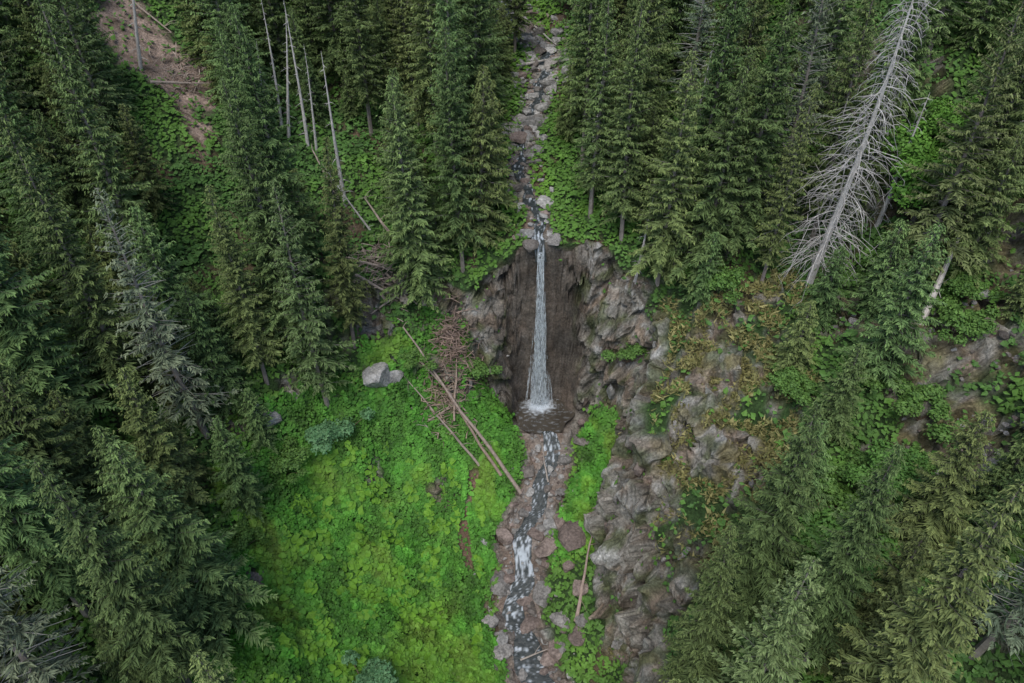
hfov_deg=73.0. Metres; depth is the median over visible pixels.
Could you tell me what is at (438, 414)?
fallen log
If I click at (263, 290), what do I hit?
young spruce
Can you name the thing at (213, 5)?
spruce tree
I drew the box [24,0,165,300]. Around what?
spruce tree
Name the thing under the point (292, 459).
shrub
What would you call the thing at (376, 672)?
willow shrub
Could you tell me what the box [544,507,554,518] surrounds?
boulder
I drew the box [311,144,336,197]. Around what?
fallen log
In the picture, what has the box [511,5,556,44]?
fallen log
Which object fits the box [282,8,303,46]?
young spruce
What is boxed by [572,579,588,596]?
boulder
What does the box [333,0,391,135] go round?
spruce tree
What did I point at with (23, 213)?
young spruce
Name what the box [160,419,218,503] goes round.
young spruce
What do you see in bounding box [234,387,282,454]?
young spruce
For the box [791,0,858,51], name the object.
spruce tree
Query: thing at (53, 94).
young spruce
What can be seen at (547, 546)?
boulder
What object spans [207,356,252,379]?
shrub
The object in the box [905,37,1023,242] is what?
spruce tree
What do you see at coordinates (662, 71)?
young spruce
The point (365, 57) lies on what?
young spruce
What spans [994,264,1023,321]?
spruce tree
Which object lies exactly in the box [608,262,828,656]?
dry grass tufts
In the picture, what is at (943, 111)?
shrub
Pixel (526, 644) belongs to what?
stream
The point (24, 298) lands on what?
young spruce
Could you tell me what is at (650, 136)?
young spruce
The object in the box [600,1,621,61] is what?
young spruce
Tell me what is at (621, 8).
spruce tree
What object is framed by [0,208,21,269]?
young spruce
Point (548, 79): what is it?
boulder
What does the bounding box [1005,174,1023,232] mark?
spruce tree
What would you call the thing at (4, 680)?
spruce tree
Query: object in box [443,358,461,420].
fallen log
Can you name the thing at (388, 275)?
fallen log
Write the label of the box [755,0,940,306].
dead spruce snag
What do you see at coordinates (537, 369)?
waterfall
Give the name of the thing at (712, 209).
spruce tree
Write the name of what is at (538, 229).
stream
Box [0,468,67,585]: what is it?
spruce tree
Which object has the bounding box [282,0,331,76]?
young spruce
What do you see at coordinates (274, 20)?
spruce tree
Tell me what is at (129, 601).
spruce tree
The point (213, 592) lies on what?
spruce tree
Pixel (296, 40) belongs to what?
young spruce
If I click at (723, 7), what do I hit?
young spruce
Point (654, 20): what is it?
spruce tree
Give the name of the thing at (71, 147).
young spruce
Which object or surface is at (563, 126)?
young spruce
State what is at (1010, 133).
spruce tree
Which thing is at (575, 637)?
boulder
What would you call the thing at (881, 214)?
dead spruce snag
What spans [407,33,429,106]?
young spruce
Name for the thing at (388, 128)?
young spruce
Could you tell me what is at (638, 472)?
rock outcrop
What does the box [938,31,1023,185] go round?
young spruce
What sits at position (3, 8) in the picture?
spruce tree
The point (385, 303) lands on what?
fallen log
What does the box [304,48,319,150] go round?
dead tree trunk
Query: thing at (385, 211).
young spruce
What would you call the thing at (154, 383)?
young spruce
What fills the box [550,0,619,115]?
spruce tree
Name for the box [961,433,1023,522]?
young spruce
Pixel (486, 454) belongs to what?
fallen log
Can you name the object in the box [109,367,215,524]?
spruce tree
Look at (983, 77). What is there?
young spruce
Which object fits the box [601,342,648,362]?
shrub
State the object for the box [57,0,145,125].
young spruce
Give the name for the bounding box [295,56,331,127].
spruce tree
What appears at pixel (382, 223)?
fallen log
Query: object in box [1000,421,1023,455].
spruce tree
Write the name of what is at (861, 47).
spruce tree
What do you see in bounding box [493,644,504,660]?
boulder
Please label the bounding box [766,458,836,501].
shrub
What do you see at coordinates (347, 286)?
spruce tree
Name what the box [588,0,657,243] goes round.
spruce tree
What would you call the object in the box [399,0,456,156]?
spruce tree
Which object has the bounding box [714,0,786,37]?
spruce tree
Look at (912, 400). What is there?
shrub
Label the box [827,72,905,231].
young spruce
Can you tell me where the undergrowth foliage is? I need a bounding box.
[0,0,1023,682]
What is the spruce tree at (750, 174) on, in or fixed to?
on the terrain
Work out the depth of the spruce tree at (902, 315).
52.97 m
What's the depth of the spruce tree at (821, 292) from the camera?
59.53 m
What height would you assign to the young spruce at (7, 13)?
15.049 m
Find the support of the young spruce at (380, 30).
on the terrain
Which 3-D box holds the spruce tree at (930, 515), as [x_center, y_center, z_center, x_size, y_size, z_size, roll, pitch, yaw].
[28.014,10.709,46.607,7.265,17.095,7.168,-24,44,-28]
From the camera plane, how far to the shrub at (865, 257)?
60.71 m
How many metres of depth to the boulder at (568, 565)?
69.84 m
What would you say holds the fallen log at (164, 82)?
on the terrain
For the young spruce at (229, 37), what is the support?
on the terrain
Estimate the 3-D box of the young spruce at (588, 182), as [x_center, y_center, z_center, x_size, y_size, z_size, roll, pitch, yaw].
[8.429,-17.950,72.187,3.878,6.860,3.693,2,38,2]
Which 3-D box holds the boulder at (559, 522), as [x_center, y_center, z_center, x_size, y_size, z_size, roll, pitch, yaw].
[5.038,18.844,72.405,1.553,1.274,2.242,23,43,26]
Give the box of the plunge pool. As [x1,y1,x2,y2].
[515,398,574,434]
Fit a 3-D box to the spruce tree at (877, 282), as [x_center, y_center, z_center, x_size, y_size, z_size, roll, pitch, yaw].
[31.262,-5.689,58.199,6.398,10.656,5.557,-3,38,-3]
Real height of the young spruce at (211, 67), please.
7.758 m
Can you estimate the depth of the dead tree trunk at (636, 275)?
67.60 m
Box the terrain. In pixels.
[0,0,1023,682]
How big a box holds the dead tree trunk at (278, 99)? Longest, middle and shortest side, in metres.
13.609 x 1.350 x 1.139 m
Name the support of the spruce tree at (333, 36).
on the terrain
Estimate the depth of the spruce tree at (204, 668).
36.56 m
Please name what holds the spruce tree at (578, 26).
on the terrain
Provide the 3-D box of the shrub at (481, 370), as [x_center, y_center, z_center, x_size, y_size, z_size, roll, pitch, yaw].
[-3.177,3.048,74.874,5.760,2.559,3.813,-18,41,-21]
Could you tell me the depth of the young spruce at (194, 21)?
74.27 m
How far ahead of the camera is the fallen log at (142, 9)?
76.69 m
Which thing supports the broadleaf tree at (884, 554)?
on the terrain
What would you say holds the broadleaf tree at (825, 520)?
on the terrain
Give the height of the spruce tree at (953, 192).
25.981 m
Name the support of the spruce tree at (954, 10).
on the terrain
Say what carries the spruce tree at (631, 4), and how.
on the terrain
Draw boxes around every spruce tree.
[0,7,22,45]
[0,35,65,186]
[0,61,95,285]
[0,82,34,128]
[0,115,153,411]
[0,215,138,432]
[0,356,112,545]
[0,432,113,619]
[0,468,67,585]
[0,662,28,682]
[9,0,94,118]
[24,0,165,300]
[27,455,217,682]
[36,0,148,158]
[73,93,155,230]
[87,425,184,578]
[89,285,138,366]
[90,187,243,438]
[95,439,278,682]
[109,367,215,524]
[125,206,221,393]
[185,0,269,64]
[185,0,293,111]
[189,649,246,682]
[202,184,286,384]
[206,415,275,521]
[211,17,276,190]
[211,220,265,325]
[215,76,327,354]
[227,3,328,286]
[240,149,279,250]
[243,0,307,77]
[263,179,358,407]
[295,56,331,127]
[301,0,361,84]
[317,136,375,348]
[318,0,387,54]
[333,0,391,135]
[365,0,426,75]
[365,75,458,312]
[370,68,440,217]
[379,0,430,129]
[398,0,446,59]
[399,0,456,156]
[415,0,483,189]
[420,0,484,97]
[423,19,495,272]
[434,0,522,160]
[444,69,521,255]
[458,0,510,41]
[470,0,522,90]
[496,0,540,54]
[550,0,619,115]
[559,0,613,165]
[562,2,614,67]
[570,0,628,218]
[585,0,680,190]
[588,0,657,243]
[596,0,637,90]
[602,0,667,147]
[607,0,675,96]
[625,51,707,286]
[637,677,680,682]
[646,0,688,42]
[646,66,754,292]
[652,524,744,682]
[655,0,699,85]
[657,0,725,119]
[657,91,704,187]
[679,0,757,197]
[694,555,825,682]
[701,400,824,639]
[703,0,807,254]
[705,0,776,141]
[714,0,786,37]
[739,0,840,234]
[743,418,836,564]
[750,82,820,288]
[763,300,819,373]
[772,441,907,672]
[785,0,874,132]
[787,246,851,342]
[788,0,819,9]
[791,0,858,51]
[798,0,883,247]
[808,342,872,449]
[828,222,950,394]
[828,478,1023,682]
[834,219,915,322]
[855,0,949,133]
[873,409,995,574]
[880,0,1023,284]
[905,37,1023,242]
[913,0,988,63]
[982,0,1023,74]
[989,65,1023,188]
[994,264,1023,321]
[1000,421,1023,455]
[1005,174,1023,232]
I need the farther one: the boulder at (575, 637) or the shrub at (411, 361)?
the shrub at (411, 361)
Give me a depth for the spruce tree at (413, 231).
66.44 m
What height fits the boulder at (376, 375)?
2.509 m
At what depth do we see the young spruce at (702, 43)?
71.45 m
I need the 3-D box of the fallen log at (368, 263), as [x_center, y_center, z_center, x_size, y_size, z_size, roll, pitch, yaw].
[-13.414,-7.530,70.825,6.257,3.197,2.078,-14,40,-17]
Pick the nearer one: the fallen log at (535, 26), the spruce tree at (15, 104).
the spruce tree at (15, 104)
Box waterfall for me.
[523,252,552,410]
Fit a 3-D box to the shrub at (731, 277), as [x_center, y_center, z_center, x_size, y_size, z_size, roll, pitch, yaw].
[19.435,-5.981,65.752,5.065,3.449,7.603,-23,44,-27]
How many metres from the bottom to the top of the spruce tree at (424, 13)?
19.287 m
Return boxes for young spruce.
[0,0,45,54]
[0,24,49,108]
[0,186,8,211]
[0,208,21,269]
[0,259,52,338]
[0,581,51,641]
[4,242,69,330]
[14,194,46,246]
[23,393,81,471]
[29,109,105,233]
[40,62,86,154]
[41,0,94,72]
[47,388,114,501]
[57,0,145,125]
[60,134,99,198]
[61,313,119,389]
[80,225,144,302]
[81,198,121,255]
[87,608,152,682]
[96,504,124,543]
[116,103,179,221]
[124,294,186,407]
[129,408,153,459]
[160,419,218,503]
[168,0,210,35]
[172,0,218,72]
[174,284,260,429]
[183,275,215,327]
[201,42,225,105]
[204,292,247,375]
[213,2,286,152]
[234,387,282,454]
[238,0,254,20]
[247,0,277,51]
[250,251,283,317]
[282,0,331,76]
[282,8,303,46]
[282,8,330,103]
[286,168,330,246]
[336,68,364,120]
[353,29,379,88]
[365,0,408,108]
[378,1,395,49]
[380,109,397,149]
[380,154,429,262]
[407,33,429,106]
[411,139,430,174]
[421,197,450,259]
[455,0,473,34]
[464,64,518,203]
[479,15,512,123]
[494,3,518,76]
[553,65,581,142]
[565,5,605,100]
[573,139,605,196]
[591,85,610,126]
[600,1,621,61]
[628,105,668,211]
[646,7,676,110]
[647,86,671,146]
[676,0,718,79]
[677,231,725,313]
[684,56,715,141]
[692,45,763,204]
[706,2,731,48]
[780,141,810,204]
[783,52,804,103]
[806,530,934,682]
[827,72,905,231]
[893,547,977,643]
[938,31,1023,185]
[940,127,1023,287]
[946,467,1023,579]
[947,0,1017,55]
[954,46,1002,102]
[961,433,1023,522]
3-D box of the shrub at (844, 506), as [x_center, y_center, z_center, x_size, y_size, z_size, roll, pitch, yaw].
[26.524,12.409,52.192,5.091,3.240,6.959,-11,39,-13]
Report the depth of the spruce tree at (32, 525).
42.89 m
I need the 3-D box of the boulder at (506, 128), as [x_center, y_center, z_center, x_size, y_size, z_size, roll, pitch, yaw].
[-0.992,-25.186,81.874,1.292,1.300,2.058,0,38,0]
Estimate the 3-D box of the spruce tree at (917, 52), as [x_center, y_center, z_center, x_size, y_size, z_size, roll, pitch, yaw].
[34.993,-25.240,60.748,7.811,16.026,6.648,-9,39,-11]
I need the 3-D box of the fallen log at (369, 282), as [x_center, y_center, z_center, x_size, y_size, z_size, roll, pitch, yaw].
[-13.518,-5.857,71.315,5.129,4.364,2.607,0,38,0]
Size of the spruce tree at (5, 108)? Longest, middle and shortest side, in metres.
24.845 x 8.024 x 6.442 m
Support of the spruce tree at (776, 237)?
on the terrain
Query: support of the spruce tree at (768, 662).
on the terrain
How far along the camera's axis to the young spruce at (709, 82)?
67.17 m
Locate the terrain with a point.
(586, 322)
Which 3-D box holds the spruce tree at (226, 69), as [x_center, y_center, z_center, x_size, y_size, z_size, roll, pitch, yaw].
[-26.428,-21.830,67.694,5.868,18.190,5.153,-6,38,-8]
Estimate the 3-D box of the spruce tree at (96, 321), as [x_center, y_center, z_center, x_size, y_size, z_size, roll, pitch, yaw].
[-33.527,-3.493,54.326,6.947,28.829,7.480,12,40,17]
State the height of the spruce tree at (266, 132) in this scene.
27.747 m
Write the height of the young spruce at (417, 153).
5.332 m
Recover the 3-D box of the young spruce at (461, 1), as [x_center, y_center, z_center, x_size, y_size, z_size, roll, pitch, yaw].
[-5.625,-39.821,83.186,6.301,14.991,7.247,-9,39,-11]
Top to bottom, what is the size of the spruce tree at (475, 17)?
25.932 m
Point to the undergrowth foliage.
(988, 656)
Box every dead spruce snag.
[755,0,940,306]
[865,93,929,226]
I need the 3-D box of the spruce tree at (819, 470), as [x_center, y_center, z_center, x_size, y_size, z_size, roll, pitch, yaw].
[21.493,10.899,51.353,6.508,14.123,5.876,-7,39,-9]
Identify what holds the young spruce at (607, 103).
on the terrain
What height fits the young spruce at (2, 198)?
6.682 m
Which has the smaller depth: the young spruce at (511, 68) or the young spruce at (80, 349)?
the young spruce at (80, 349)
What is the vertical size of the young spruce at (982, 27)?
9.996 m
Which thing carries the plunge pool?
on the terrain
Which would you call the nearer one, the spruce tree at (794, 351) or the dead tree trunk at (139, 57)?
the spruce tree at (794, 351)
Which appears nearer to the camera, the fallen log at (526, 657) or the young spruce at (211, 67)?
the fallen log at (526, 657)
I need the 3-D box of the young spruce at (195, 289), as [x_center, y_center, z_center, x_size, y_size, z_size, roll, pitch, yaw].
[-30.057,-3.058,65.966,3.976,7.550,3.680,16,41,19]
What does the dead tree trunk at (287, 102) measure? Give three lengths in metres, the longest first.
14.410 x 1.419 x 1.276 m
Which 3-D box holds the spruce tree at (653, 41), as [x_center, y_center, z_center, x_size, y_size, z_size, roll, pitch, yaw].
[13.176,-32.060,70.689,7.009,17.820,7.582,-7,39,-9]
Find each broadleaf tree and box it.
[790,505,890,621]
[844,438,946,507]
[850,532,936,624]
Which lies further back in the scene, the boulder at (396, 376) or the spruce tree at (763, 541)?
the boulder at (396, 376)
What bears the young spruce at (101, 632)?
on the terrain
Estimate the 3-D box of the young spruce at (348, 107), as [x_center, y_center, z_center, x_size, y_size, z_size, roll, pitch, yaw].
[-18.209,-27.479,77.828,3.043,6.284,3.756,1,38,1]
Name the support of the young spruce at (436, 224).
on the terrain
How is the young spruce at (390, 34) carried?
on the terrain
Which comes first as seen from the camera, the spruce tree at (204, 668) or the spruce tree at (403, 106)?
the spruce tree at (204, 668)
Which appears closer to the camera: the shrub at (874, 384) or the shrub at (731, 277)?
the shrub at (874, 384)
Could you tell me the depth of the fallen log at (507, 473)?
73.25 m
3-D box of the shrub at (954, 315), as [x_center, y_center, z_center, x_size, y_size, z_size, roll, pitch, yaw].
[36.618,-1.542,55.748,4.814,3.356,7.137,17,41,20]
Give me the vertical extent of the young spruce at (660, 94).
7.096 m
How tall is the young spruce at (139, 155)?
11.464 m
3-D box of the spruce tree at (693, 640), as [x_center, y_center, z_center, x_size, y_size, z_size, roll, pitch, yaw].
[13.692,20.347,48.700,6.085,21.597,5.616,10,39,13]
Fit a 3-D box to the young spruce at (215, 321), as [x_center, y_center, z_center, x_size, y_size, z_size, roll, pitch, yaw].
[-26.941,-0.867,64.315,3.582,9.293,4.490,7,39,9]
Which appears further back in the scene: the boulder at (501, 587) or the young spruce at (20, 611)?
the boulder at (501, 587)
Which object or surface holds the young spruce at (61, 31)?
on the terrain
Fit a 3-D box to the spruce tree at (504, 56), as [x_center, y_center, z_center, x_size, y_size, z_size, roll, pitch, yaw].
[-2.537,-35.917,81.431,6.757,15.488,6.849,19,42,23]
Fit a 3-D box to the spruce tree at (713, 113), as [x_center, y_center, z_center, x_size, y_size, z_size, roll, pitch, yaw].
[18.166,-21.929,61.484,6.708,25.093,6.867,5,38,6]
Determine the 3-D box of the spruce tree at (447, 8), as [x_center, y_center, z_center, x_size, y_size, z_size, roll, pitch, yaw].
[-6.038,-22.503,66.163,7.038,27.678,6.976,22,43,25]
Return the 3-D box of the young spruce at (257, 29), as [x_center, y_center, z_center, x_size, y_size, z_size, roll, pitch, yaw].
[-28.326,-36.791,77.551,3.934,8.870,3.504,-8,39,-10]
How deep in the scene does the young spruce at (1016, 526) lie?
46.39 m
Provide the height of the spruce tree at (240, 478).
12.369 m
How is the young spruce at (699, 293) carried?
on the terrain
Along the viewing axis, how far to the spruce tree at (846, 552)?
41.06 m
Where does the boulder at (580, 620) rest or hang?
on the terrain
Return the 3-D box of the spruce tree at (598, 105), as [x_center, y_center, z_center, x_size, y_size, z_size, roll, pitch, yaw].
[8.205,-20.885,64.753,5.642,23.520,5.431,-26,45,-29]
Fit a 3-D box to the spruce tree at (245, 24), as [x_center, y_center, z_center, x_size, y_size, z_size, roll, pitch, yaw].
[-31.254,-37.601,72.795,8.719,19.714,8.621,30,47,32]
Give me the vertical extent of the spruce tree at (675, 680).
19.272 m
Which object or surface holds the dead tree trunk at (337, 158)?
on the terrain
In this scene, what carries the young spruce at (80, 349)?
on the terrain
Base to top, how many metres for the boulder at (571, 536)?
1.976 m
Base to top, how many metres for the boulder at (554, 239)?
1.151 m
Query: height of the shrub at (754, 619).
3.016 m
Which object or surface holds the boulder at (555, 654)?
on the terrain
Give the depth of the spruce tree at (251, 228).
68.05 m
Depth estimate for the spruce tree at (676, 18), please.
72.32 m
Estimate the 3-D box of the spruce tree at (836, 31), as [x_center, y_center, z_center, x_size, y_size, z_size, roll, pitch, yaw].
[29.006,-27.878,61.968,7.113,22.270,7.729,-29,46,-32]
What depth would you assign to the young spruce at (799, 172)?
65.62 m
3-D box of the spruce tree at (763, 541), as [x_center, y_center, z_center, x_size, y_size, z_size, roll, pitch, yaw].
[17.268,13.387,46.831,6.613,25.358,7.708,13,40,16]
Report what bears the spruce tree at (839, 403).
on the terrain
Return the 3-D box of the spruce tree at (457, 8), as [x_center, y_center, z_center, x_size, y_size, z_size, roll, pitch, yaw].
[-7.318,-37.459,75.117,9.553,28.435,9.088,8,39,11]
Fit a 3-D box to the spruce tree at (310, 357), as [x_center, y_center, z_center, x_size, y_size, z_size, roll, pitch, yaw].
[-19.046,-2.741,63.672,8.217,25.646,7.257,-27,45,-30]
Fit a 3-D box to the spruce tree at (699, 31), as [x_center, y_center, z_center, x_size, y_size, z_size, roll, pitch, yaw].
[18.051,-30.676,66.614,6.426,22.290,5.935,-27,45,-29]
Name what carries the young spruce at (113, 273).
on the terrain
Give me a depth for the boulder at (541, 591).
69.88 m
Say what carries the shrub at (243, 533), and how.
on the terrain
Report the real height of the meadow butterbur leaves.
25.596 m
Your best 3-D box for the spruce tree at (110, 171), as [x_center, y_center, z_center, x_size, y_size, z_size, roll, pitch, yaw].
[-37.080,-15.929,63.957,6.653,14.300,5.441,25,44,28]
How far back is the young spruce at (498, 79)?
78.56 m
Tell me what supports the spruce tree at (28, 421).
on the terrain
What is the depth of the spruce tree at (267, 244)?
60.10 m
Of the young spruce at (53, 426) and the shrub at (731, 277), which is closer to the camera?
the young spruce at (53, 426)
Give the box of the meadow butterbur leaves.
[169,303,619,682]
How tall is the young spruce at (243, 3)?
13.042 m
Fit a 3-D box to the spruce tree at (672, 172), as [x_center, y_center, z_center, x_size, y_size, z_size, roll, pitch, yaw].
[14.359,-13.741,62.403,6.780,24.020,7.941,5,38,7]
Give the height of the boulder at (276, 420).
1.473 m
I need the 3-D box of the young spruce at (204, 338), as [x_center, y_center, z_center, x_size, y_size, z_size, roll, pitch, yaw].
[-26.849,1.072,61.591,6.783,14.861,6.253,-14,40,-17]
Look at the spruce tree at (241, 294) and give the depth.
61.63 m
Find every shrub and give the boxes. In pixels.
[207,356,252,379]
[217,516,265,554]
[264,436,311,483]
[304,407,375,455]
[341,649,398,682]
[397,346,438,371]
[461,357,502,378]
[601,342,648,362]
[680,257,748,303]
[752,581,806,632]
[766,363,829,405]
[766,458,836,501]
[818,475,901,538]
[820,435,895,500]
[838,358,896,391]
[857,237,911,291]
[872,119,989,230]
[890,376,958,444]
[893,444,944,473]
[897,249,956,268]
[915,89,1012,143]
[934,293,1000,346]
[942,271,1006,301]
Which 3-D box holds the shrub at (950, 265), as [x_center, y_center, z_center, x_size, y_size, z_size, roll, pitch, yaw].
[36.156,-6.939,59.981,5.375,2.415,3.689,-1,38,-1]
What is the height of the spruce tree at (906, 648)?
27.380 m
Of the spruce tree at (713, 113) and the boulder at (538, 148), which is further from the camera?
the boulder at (538, 148)
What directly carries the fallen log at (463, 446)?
on the meadow butterbur leaves
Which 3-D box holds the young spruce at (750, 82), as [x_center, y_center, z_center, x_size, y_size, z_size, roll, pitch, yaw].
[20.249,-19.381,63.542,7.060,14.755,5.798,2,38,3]
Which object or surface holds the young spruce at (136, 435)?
on the terrain
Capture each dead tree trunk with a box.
[130,0,149,70]
[261,0,282,125]
[282,8,293,141]
[283,3,310,147]
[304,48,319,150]
[320,53,352,206]
[322,164,373,234]
[629,201,653,284]
[690,43,713,154]
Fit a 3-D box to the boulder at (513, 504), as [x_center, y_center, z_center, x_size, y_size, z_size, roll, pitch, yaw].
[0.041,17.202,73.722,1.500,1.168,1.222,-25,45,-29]
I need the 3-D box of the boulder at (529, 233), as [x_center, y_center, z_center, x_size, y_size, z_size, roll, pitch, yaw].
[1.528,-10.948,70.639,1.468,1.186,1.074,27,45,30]
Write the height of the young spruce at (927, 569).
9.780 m
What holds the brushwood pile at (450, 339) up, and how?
on the terrain
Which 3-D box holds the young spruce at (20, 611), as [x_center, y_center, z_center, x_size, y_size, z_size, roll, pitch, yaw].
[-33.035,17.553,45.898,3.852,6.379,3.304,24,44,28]
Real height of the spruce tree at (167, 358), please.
27.120 m
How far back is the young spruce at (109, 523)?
51.78 m
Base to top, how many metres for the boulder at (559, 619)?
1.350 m
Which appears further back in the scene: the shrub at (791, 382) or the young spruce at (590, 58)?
the young spruce at (590, 58)
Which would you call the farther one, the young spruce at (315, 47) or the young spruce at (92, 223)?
the young spruce at (315, 47)
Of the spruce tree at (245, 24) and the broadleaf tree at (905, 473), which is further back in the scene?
the spruce tree at (245, 24)
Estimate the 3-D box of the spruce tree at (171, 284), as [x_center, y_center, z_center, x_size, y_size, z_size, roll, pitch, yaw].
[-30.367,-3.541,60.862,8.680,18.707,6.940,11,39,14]
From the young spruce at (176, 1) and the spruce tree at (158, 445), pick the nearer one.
the spruce tree at (158, 445)
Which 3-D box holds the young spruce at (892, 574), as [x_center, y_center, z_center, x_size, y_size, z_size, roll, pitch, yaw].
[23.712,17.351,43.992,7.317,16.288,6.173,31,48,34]
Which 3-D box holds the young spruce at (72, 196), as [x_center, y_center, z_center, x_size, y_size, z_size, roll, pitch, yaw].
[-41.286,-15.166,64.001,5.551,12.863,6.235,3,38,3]
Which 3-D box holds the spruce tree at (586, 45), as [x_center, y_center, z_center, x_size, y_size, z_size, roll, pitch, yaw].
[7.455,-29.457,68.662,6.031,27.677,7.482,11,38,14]
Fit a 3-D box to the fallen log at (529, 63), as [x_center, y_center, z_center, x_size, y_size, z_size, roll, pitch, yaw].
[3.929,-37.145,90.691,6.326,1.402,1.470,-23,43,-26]
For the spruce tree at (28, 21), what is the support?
on the terrain
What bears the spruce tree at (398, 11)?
on the terrain
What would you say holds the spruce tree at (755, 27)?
on the terrain
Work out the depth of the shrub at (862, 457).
53.99 m
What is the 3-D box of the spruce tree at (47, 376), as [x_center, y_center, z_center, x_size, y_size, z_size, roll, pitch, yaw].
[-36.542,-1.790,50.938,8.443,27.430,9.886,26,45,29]
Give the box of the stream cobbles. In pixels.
[467,0,588,682]
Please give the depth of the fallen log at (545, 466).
75.06 m
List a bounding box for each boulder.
[259,411,281,426]
[362,362,390,387]
[389,370,403,383]
[481,609,498,630]
[489,572,509,595]
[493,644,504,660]
[495,528,513,544]
[501,122,508,133]
[508,502,519,507]
[519,35,538,46]
[519,229,534,237]
[531,145,543,155]
[533,581,550,607]
[534,535,557,557]
[541,77,554,85]
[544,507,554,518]
[547,233,560,245]
[548,640,562,660]
[549,611,569,628]
[553,513,565,530]
[558,520,585,551]
[562,560,574,572]
[568,625,584,645]
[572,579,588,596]
[575,613,587,627]
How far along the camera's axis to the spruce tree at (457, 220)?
65.46 m
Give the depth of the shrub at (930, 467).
52.81 m
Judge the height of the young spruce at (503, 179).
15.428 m
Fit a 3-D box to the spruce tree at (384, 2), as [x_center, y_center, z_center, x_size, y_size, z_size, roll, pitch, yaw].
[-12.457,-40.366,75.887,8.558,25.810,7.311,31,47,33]
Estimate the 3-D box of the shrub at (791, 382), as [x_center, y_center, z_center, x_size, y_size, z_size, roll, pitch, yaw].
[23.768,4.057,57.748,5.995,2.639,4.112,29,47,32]
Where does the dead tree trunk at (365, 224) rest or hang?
on the terrain
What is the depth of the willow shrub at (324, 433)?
67.70 m
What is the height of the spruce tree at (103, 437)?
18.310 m
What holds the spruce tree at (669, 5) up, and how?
on the terrain
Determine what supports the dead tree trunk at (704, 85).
on the terrain
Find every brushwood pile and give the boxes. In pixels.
[148,43,211,97]
[346,238,407,332]
[414,358,468,446]
[427,295,484,403]
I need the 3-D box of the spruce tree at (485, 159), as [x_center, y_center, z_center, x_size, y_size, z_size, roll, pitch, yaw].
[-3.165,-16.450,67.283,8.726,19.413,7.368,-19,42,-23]
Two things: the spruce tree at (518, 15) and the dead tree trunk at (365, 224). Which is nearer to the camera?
the dead tree trunk at (365, 224)
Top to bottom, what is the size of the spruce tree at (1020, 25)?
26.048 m
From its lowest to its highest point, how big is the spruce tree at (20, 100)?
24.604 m
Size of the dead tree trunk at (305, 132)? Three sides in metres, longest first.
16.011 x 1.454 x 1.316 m
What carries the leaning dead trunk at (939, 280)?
on the terrain
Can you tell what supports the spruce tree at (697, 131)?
on the terrain
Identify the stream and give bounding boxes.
[501,4,553,261]
[502,431,559,682]
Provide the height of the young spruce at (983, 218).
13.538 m
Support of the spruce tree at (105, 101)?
on the terrain
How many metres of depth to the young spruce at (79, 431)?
53.53 m
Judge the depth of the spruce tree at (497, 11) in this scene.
84.30 m
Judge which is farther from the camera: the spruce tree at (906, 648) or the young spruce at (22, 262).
the young spruce at (22, 262)
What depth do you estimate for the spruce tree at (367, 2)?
79.22 m
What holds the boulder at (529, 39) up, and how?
on the terrain
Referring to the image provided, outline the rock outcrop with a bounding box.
[469,229,1023,649]
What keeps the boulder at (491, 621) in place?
on the terrain
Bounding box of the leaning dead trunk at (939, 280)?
[918,237,959,325]
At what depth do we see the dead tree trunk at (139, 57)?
71.60 m
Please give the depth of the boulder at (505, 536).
71.35 m
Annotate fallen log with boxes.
[130,0,175,36]
[150,69,210,87]
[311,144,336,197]
[347,256,412,274]
[355,274,400,302]
[357,189,396,242]
[361,248,417,303]
[363,288,406,315]
[401,374,479,465]
[402,323,522,494]
[419,360,477,426]
[424,344,501,475]
[428,394,465,420]
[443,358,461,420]
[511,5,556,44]
[520,639,547,660]
[525,53,561,65]
[542,448,548,481]
[574,536,596,620]
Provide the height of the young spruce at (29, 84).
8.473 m
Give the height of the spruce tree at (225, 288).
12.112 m
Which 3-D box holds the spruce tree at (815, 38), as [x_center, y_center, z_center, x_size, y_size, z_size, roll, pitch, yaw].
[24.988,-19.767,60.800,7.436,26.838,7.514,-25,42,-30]
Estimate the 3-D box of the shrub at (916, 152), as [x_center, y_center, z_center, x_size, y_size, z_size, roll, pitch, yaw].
[36.185,-13.236,60.616,9.067,10.200,9.195,2,38,3]
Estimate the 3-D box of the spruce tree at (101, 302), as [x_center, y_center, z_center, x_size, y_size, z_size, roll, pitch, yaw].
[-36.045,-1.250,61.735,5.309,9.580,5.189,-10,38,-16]
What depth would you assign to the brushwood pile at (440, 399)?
73.47 m
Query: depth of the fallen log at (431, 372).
73.42 m
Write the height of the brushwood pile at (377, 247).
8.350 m
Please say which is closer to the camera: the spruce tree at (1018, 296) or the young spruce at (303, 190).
the spruce tree at (1018, 296)
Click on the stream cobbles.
(531, 620)
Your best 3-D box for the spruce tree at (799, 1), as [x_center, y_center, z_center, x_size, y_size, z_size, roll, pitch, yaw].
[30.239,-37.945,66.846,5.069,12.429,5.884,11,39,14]
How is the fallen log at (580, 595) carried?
on the terrain
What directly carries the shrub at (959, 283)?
on the terrain
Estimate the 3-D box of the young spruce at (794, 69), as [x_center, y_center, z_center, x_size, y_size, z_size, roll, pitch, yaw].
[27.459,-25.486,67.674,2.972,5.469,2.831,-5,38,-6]
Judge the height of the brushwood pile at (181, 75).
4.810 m

